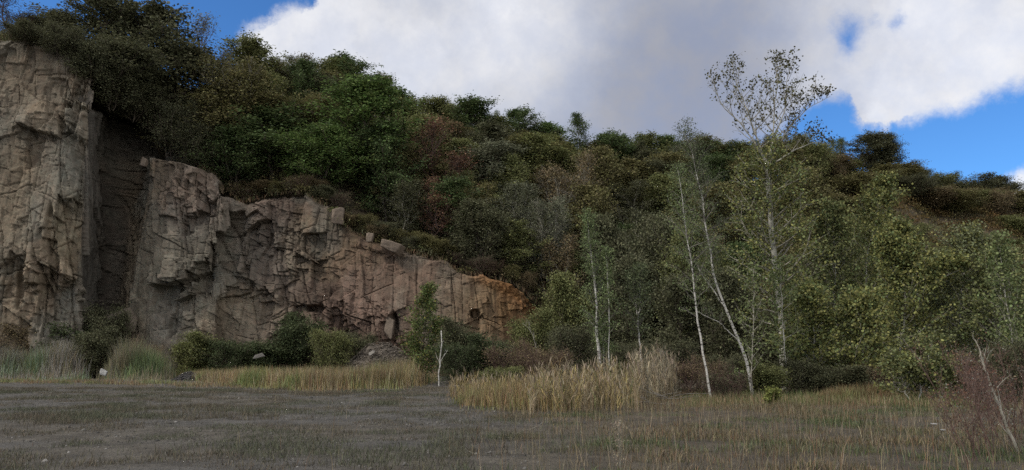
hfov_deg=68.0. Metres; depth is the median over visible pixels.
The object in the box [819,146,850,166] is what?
leafy tree
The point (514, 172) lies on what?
leafy tree
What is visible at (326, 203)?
rim grass
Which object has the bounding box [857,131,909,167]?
leafy tree
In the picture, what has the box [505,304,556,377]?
bush
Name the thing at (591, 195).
leafy tree
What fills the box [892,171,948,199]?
bush
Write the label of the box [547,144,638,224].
leafy tree
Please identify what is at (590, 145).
leafy tree
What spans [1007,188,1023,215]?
bush
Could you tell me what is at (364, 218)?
bush
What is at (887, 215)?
bush
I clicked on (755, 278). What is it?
sapling
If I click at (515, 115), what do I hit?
leafy tree
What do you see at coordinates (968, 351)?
bush
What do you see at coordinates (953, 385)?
bush
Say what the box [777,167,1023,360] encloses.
shrub cover
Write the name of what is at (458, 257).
thorn bush
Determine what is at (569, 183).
bare tree
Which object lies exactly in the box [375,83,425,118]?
leafy tree
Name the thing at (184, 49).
leafy tree
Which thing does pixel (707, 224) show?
leafy tree
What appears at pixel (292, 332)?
bush
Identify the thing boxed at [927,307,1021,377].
leafy tree
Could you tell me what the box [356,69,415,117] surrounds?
leafy tree
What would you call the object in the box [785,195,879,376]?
aspen
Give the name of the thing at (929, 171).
bush
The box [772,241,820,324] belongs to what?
leafy tree
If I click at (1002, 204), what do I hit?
bush
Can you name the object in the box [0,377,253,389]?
grass
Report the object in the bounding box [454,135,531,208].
leafy tree
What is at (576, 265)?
leafy tree
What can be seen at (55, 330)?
bush
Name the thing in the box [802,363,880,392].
bush
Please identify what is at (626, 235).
slender tree
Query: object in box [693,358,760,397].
thorn bush
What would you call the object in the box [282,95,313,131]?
bare tree
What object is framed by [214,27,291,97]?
leafy tree
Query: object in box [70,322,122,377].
bush
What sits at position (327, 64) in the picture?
leafy tree
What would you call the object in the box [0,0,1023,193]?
sky
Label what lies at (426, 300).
young tree
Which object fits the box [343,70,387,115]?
slender tree
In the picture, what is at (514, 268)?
bush
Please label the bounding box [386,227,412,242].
bush
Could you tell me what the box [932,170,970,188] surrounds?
bush
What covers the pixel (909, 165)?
bush
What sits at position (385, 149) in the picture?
leafy tree
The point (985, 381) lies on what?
brush
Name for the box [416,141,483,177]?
leafy tree
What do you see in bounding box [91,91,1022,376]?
hill
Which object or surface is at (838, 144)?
bare tree
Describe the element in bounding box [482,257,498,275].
thorn bush
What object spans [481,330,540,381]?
thorn bush
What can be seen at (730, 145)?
slender tree
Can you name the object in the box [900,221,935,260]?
bush
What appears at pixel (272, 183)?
bush
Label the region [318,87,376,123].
leafy tree
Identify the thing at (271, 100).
leafy tree
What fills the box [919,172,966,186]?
bush
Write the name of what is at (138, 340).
thorn bush
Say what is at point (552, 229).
leafy tree
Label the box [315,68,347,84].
leafy tree
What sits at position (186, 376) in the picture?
rubble heap
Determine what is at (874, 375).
thorn bush
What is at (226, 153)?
leafy tree
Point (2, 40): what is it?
cliff top grass
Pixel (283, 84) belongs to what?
slender tree
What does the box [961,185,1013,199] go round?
bush
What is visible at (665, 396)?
dead branches
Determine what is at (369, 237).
boulder
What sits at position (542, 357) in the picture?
thorn bush
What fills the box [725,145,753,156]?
bare tree
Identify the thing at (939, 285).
leafy tree
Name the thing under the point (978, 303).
aspen
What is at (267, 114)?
leafy tree
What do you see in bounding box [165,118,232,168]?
bush
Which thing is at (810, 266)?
leafy tree
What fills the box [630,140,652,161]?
slender tree
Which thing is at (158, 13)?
leafy tree
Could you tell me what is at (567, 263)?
slender tree
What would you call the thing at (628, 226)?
leafy tree
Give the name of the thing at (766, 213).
leafy tree
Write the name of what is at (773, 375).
bush
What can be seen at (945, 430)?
wild carrot
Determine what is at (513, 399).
golden grass
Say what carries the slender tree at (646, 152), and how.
on the hill
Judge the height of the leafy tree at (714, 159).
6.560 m
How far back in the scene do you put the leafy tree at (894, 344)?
50.36 m
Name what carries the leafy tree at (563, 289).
on the ground at (553, 462)
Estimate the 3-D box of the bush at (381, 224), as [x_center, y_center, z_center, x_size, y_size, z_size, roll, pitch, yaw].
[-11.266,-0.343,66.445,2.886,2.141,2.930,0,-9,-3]
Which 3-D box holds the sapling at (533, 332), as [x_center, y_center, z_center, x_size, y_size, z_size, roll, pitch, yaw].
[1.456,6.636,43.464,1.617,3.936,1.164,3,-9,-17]
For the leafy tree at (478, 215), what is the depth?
66.72 m
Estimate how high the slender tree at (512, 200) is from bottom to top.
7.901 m
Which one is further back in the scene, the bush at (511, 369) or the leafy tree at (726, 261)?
the leafy tree at (726, 261)
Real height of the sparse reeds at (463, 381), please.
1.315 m
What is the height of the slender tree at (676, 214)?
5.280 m
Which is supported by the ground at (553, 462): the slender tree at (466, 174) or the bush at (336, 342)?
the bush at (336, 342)
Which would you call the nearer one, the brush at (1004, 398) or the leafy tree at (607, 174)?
the brush at (1004, 398)
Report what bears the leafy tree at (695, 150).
on the hill
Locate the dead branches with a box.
[617,380,708,405]
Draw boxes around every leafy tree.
[1,1,100,46]
[28,0,158,40]
[83,29,197,106]
[95,32,230,120]
[101,8,165,119]
[109,0,237,112]
[136,76,279,150]
[178,65,319,157]
[180,122,279,182]
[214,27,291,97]
[218,101,338,180]
[263,118,378,184]
[278,54,336,117]
[279,70,345,107]
[282,66,436,184]
[288,88,353,136]
[308,54,361,85]
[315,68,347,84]
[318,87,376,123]
[320,49,383,83]
[337,101,383,149]
[344,120,410,185]
[345,120,429,221]
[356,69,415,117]
[357,137,431,206]
[375,70,398,116]
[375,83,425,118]
[375,115,411,172]
[385,95,437,142]
[393,110,461,189]
[408,172,494,240]
[413,154,463,217]
[415,93,461,131]
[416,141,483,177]
[440,197,523,272]
[443,136,492,196]
[445,93,503,142]
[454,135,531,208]
[461,116,524,181]
[472,113,519,132]
[486,151,536,224]
[486,216,556,280]
[496,103,544,136]
[497,130,546,168]
[506,129,582,186]
[522,159,561,206]
[523,211,579,256]
[526,248,588,302]
[532,268,606,375]
[537,132,582,170]
[547,138,590,174]
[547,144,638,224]
[547,180,620,275]
[573,205,635,345]
[577,270,607,324]
[584,127,650,163]
[584,140,642,163]
[588,251,683,369]
[592,156,683,216]
[602,220,639,263]
[613,210,682,346]
[621,157,671,209]
[622,130,677,174]
[636,169,699,222]
[640,269,714,377]
[643,150,704,202]
[645,218,724,366]
[647,133,698,178]
[662,180,765,262]
[665,141,727,183]
[673,203,739,242]
[678,131,737,178]
[684,152,739,199]
[686,264,772,379]
[688,225,725,263]
[694,138,749,182]
[709,240,747,328]
[721,201,760,246]
[723,241,785,295]
[724,151,781,201]
[726,138,770,181]
[726,307,822,380]
[737,280,783,344]
[739,198,793,252]
[750,140,826,200]
[752,165,852,244]
[754,138,785,148]
[759,211,815,282]
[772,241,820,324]
[777,132,841,186]
[782,242,859,362]
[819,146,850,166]
[819,213,927,344]
[830,129,899,173]
[838,317,928,380]
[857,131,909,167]
[896,246,994,353]
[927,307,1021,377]
[954,244,1023,347]
[990,174,1023,192]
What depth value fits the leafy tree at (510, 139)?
88.44 m
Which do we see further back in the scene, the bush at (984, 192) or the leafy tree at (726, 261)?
the bush at (984, 192)
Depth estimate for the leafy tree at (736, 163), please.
95.45 m
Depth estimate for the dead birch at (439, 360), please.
41.42 m
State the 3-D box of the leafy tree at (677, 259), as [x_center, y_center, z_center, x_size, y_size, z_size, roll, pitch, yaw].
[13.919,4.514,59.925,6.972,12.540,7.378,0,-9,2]
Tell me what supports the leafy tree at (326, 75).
on the hill
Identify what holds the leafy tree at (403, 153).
on the hill
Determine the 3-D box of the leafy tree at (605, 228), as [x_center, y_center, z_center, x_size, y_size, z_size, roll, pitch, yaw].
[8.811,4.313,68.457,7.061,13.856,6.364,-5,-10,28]
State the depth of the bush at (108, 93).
64.50 m
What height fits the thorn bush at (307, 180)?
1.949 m
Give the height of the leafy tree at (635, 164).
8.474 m
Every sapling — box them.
[525,317,545,350]
[726,261,772,395]
[760,253,809,393]
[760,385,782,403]
[870,321,979,400]
[966,329,1021,453]
[977,229,1023,399]
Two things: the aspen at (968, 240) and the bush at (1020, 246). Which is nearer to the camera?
the aspen at (968, 240)
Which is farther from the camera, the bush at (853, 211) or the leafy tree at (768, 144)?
the leafy tree at (768, 144)
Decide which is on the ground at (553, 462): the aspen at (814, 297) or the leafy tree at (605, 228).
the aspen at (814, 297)
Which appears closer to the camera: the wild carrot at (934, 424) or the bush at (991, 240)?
the wild carrot at (934, 424)
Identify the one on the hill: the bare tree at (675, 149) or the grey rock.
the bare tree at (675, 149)
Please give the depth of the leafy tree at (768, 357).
50.88 m
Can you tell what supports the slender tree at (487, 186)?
on the hill
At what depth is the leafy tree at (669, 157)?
92.85 m
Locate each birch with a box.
[435,331,447,385]
[576,207,625,376]
[616,262,656,369]
[659,161,728,396]
[664,117,753,394]
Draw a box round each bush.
[0,18,45,46]
[0,320,36,356]
[32,16,90,59]
[33,317,94,352]
[59,33,124,86]
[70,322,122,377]
[80,299,138,363]
[84,59,144,116]
[106,74,168,122]
[116,333,171,357]
[134,92,209,159]
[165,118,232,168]
[167,329,228,372]
[191,336,270,371]
[226,183,259,199]
[227,180,245,192]
[231,335,299,370]
[244,179,275,194]
[245,179,278,193]
[264,180,288,195]
[272,308,333,371]
[279,179,300,193]
[281,172,317,191]
[300,327,358,368]
[305,177,329,189]
[306,184,337,202]
[324,191,354,208]
[337,327,379,362]
[344,213,359,227]
[353,213,377,234]
[362,224,390,240]
[366,220,399,241]
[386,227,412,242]
[399,235,422,251]
[411,230,431,251]
[422,235,452,258]
[424,340,488,384]
[432,245,459,258]
[434,315,478,378]
[440,250,464,266]
[454,256,483,270]
[461,253,495,274]
[462,331,518,382]
[476,364,531,384]
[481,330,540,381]
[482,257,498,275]
[494,259,507,276]
[499,262,521,281]
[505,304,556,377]
[510,333,581,380]
[514,271,538,291]
[540,318,604,380]
[593,338,649,385]
[638,336,708,390]
[669,351,734,395]
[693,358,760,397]
[700,351,771,393]
[737,358,792,393]
[771,357,838,394]
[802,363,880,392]
[816,162,852,183]
[818,171,875,196]
[820,151,859,174]
[829,190,860,206]
[842,159,870,174]
[842,205,880,217]
[843,355,898,388]
[844,193,883,209]
[860,166,925,186]
[861,159,928,178]
[862,210,901,227]
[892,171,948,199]
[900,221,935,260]
[905,183,960,210]
[917,168,936,178]
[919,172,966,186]
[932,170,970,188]
[932,183,983,214]
[932,365,966,394]
[949,345,1015,399]
[956,171,1003,189]
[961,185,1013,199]
[970,188,1020,211]
[971,234,1010,253]
[975,189,1023,215]
[977,244,1023,254]
[982,333,1023,403]
[995,213,1023,234]
[1003,237,1023,252]
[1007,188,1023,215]
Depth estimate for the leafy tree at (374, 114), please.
79.91 m
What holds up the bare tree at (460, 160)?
on the hill
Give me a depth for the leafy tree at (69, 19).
65.19 m
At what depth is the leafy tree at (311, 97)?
74.68 m
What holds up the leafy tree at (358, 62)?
on the hill
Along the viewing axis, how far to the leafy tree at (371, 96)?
72.69 m
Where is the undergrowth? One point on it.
(304, 189)
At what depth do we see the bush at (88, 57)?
62.50 m
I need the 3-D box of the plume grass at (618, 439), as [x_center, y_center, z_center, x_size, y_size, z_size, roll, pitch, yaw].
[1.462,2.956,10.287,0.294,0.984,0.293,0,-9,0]
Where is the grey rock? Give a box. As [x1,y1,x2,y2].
[253,353,263,358]
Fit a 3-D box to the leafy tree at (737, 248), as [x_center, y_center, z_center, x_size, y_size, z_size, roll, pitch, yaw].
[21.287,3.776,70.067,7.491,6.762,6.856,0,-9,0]
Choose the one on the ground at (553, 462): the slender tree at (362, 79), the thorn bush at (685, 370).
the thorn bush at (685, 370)
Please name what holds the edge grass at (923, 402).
on the ground at (553, 462)
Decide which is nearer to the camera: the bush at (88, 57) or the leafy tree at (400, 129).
the bush at (88, 57)
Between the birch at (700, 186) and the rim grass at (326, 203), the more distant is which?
the rim grass at (326, 203)
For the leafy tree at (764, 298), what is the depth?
61.80 m
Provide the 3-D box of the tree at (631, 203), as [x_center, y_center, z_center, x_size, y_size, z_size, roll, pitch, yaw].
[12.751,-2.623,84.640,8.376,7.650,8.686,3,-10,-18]
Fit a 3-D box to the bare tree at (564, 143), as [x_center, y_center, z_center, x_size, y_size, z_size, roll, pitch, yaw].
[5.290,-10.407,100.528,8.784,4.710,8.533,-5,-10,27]
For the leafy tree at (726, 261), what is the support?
on the hill
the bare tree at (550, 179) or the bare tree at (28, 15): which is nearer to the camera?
the bare tree at (28, 15)
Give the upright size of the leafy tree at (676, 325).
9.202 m
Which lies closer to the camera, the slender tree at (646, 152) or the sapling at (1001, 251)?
the sapling at (1001, 251)
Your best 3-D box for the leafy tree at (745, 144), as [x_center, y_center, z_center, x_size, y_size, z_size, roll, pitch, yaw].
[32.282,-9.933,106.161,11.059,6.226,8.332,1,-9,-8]
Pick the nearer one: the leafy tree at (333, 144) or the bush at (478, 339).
the bush at (478, 339)
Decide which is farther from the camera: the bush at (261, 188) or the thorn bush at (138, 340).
the bush at (261, 188)
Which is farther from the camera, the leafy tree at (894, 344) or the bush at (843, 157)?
the bush at (843, 157)
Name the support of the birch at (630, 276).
on the ground at (553, 462)
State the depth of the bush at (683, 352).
35.06 m
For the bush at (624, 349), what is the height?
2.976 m
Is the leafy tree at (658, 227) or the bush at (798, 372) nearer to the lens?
the bush at (798, 372)
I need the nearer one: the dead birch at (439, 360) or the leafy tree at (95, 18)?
the dead birch at (439, 360)
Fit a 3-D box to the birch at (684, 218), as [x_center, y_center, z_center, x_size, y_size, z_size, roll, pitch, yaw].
[6.826,1.634,28.622,2.589,9.121,2.640,3,-10,-20]
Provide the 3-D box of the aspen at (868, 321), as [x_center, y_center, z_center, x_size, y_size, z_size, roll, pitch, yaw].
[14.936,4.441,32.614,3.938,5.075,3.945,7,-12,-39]
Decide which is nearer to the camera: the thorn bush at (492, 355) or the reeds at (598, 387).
the reeds at (598, 387)
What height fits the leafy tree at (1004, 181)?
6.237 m
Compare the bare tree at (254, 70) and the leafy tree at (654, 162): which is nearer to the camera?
the bare tree at (254, 70)
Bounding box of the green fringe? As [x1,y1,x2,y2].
[174,364,361,376]
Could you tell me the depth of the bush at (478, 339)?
42.67 m
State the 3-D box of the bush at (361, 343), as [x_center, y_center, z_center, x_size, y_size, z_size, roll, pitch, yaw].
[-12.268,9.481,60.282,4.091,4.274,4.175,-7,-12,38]
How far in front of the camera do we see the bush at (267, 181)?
67.24 m
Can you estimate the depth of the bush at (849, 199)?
87.60 m
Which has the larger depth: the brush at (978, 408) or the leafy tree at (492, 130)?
the leafy tree at (492, 130)
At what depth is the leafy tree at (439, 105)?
91.95 m
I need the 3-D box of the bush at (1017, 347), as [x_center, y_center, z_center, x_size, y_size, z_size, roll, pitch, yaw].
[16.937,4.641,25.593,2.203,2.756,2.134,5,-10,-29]
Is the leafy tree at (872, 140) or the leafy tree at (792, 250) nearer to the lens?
the leafy tree at (792, 250)
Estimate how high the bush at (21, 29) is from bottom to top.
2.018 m
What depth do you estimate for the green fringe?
56.03 m
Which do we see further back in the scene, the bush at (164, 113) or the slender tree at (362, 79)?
the slender tree at (362, 79)
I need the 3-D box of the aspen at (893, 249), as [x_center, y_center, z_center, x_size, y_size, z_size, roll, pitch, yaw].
[18.178,3.142,35.176,5.518,8.492,4.466,0,-9,0]
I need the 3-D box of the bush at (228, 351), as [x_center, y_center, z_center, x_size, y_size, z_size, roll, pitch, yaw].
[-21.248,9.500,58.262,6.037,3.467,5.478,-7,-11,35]
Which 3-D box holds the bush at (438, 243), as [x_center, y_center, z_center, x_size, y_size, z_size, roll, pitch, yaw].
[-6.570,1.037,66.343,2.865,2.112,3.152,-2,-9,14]
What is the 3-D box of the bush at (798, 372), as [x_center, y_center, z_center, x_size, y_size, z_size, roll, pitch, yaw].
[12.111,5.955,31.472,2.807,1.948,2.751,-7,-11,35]
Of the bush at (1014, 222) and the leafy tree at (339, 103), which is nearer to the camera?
the leafy tree at (339, 103)
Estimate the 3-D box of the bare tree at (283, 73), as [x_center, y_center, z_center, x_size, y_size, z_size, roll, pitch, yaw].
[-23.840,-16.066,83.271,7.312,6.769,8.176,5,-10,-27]
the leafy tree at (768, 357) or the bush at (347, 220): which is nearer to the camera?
the leafy tree at (768, 357)
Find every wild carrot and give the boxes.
[931,416,939,434]
[941,419,948,439]
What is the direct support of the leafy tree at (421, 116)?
on the hill
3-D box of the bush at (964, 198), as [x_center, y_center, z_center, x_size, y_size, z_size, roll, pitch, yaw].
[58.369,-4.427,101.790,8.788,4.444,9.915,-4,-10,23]
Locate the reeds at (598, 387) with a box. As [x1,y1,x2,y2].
[524,351,643,413]
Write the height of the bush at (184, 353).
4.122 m
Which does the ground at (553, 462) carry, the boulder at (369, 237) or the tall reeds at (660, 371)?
the tall reeds at (660, 371)
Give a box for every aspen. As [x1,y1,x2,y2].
[705,46,844,387]
[757,277,861,384]
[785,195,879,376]
[810,281,910,382]
[829,169,914,324]
[864,213,974,389]
[909,219,1019,358]
[944,243,1023,354]
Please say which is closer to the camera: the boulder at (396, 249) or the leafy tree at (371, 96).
the boulder at (396, 249)
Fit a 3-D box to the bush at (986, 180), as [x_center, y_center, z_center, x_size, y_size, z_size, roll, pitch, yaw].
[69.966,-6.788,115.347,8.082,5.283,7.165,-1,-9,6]
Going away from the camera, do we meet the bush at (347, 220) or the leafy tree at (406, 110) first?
the bush at (347, 220)
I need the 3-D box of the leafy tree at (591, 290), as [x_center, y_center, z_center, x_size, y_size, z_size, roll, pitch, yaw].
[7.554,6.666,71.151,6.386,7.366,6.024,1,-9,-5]
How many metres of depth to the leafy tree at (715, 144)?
102.53 m
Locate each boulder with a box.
[104,307,137,335]
[139,157,147,166]
[331,207,344,224]
[366,232,373,242]
[380,239,405,256]
[384,317,394,339]
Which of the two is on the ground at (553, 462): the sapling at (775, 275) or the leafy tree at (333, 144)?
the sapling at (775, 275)
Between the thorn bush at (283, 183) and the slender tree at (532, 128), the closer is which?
the thorn bush at (283, 183)
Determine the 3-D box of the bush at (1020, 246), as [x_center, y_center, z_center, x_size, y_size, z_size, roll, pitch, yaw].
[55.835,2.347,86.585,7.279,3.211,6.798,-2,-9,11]
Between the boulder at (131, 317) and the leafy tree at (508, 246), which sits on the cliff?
the boulder at (131, 317)
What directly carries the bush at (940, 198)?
on the hill
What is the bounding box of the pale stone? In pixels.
[100,368,107,375]
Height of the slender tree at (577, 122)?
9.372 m
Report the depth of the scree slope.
57.35 m
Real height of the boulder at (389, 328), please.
2.011 m
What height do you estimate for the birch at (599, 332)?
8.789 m
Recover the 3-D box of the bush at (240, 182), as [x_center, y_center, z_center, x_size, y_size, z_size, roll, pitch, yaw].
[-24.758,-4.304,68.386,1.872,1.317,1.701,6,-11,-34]
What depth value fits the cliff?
63.68 m
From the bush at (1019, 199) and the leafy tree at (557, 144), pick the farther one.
the bush at (1019, 199)
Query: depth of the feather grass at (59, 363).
54.67 m
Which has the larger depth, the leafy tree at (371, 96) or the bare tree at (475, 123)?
the bare tree at (475, 123)
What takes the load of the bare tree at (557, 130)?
on the hill
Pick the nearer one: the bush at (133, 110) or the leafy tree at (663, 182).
the bush at (133, 110)
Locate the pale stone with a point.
(103, 372)
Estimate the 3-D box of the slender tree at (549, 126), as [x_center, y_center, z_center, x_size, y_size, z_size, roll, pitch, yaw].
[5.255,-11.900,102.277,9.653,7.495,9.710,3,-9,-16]
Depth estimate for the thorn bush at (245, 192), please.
67.17 m
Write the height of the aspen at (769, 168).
17.734 m
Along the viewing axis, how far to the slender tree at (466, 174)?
75.40 m
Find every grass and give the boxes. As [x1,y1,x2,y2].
[0,33,122,116]
[0,334,94,383]
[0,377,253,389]
[96,335,175,387]
[136,113,224,193]
[185,353,440,398]
[224,178,542,307]
[447,373,580,425]
[610,416,629,468]
[675,387,983,420]
[810,380,900,414]
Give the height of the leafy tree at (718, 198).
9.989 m
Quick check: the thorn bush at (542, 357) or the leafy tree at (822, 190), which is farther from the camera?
the leafy tree at (822, 190)
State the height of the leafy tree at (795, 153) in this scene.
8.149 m
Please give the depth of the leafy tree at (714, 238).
71.76 m
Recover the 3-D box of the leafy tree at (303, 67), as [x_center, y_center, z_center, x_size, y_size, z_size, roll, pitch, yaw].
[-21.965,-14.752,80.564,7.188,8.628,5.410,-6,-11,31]
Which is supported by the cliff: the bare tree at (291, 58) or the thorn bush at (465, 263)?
the thorn bush at (465, 263)
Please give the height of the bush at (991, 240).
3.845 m
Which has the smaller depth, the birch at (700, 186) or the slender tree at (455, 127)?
the birch at (700, 186)
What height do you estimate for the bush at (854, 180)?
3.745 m
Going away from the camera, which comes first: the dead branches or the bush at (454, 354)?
the dead branches
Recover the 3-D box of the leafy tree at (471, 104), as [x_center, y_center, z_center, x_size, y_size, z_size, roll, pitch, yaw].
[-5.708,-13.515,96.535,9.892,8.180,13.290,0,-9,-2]
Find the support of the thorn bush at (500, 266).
on the cliff
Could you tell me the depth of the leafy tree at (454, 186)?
69.78 m
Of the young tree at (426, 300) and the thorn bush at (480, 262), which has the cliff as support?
the thorn bush at (480, 262)
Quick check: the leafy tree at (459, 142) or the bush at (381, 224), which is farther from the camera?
the leafy tree at (459, 142)
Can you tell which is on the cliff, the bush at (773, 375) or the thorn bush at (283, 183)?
the thorn bush at (283, 183)
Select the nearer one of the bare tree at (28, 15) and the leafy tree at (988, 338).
the leafy tree at (988, 338)
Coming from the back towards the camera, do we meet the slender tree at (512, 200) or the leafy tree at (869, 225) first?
the slender tree at (512, 200)
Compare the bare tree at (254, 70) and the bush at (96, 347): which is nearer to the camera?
the bush at (96, 347)
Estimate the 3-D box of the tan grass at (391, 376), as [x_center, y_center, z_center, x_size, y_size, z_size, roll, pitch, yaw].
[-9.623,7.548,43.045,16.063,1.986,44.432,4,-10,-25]
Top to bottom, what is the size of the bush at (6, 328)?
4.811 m
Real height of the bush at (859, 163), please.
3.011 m
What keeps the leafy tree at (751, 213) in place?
on the hill
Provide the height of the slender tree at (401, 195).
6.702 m
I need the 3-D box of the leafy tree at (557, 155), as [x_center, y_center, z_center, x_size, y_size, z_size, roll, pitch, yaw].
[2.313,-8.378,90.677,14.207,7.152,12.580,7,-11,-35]
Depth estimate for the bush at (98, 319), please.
60.20 m
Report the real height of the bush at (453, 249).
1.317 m
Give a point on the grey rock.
(260, 355)
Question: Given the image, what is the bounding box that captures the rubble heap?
[168,371,196,380]
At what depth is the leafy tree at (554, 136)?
97.35 m
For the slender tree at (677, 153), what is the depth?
101.31 m
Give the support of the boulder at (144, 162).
on the cliff
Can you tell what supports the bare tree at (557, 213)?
on the hill
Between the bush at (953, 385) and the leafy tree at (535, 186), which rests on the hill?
the leafy tree at (535, 186)
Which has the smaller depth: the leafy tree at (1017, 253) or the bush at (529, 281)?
the leafy tree at (1017, 253)
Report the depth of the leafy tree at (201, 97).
69.66 m
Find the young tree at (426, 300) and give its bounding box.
[395,280,456,382]
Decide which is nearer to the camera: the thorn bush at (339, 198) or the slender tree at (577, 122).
the thorn bush at (339, 198)
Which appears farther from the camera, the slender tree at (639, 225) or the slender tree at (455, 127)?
the slender tree at (455, 127)
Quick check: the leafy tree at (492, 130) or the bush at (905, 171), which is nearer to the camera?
the leafy tree at (492, 130)
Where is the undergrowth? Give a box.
[0,29,814,373]
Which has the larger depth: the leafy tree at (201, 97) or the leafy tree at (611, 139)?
the leafy tree at (611, 139)
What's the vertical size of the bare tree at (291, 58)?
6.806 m
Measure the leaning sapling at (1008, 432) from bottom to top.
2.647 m
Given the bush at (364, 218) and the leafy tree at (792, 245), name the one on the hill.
the leafy tree at (792, 245)
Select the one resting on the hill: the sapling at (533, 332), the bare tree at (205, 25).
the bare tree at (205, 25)
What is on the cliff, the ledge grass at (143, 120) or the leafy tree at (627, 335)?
the ledge grass at (143, 120)
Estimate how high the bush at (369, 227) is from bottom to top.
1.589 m
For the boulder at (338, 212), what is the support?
on the cliff
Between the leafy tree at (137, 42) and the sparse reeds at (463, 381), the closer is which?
the sparse reeds at (463, 381)
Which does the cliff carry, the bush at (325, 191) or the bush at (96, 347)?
the bush at (325, 191)
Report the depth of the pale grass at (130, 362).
53.62 m
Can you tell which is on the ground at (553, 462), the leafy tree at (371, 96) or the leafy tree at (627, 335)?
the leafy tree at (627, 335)
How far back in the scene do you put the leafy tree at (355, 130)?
76.47 m
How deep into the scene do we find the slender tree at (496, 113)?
98.54 m
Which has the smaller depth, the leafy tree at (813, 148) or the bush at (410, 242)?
the bush at (410, 242)
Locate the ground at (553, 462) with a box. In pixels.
[0,374,1023,469]
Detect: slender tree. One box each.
[259,67,292,100]
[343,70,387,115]
[370,173,427,237]
[422,114,474,153]
[440,177,509,249]
[442,168,482,222]
[488,109,499,118]
[488,179,550,252]
[521,118,562,142]
[533,229,590,321]
[536,120,581,150]
[567,111,591,168]
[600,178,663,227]
[604,206,661,324]
[605,225,635,270]
[613,146,659,164]
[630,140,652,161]
[660,146,691,180]
[661,208,689,222]
[715,138,743,182]
[746,134,771,149]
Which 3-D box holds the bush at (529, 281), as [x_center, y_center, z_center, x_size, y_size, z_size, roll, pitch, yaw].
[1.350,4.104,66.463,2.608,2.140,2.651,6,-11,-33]
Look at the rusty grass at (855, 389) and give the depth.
26.64 m
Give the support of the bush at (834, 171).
on the hill
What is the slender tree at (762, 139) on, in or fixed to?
on the hill
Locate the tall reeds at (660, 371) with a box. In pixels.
[625,341,680,404]
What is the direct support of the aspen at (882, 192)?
on the ground at (553, 462)
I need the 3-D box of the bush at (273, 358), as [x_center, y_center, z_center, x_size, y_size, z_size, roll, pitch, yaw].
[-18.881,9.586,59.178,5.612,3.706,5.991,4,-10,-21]
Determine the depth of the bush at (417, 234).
66.14 m
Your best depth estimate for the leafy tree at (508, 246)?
67.71 m
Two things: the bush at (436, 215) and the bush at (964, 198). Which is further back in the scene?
the bush at (964, 198)
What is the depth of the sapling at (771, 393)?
24.41 m
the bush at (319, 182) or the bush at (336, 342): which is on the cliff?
the bush at (319, 182)
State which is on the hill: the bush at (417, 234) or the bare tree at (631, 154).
the bare tree at (631, 154)
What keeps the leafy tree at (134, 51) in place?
on the hill
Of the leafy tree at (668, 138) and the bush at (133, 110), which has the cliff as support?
the bush at (133, 110)
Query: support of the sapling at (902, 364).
on the ground at (553, 462)
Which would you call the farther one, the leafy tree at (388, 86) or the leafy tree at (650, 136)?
the leafy tree at (650, 136)
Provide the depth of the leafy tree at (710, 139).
102.69 m
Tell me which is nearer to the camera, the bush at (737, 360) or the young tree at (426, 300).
the bush at (737, 360)
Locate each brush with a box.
[900,332,1015,463]
[934,341,1023,445]
[937,342,1017,428]
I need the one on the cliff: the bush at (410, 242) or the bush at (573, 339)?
the bush at (410, 242)
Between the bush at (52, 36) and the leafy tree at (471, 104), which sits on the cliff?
the bush at (52, 36)
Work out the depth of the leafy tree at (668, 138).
103.71 m
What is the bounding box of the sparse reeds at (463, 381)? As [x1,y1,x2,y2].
[446,367,531,411]
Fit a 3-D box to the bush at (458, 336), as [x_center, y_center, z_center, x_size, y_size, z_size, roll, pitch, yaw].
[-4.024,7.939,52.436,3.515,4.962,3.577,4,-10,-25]
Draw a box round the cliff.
[0,40,547,376]
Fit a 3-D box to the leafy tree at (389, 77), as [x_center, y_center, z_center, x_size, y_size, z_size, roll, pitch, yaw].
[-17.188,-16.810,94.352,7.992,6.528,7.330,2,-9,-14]
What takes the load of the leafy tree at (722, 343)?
on the ground at (553, 462)
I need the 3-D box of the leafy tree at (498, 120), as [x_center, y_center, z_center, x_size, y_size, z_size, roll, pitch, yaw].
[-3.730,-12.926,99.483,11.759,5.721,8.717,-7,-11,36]
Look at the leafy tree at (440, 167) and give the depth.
75.40 m
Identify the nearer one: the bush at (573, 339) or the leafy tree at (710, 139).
the bush at (573, 339)
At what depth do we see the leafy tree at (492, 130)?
85.41 m
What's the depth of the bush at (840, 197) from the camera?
87.40 m
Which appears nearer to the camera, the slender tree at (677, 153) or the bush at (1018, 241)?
the bush at (1018, 241)
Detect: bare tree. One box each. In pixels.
[0,0,50,38]
[183,9,246,98]
[188,50,277,131]
[272,51,323,105]
[277,54,322,88]
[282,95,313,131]
[407,113,480,221]
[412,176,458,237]
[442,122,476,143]
[452,108,489,146]
[516,193,576,296]
[530,149,602,258]
[542,171,593,205]
[549,136,580,150]
[551,127,566,141]
[621,147,638,159]
[651,145,681,174]
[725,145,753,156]
[824,137,848,156]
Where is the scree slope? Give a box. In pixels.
[334,342,435,376]

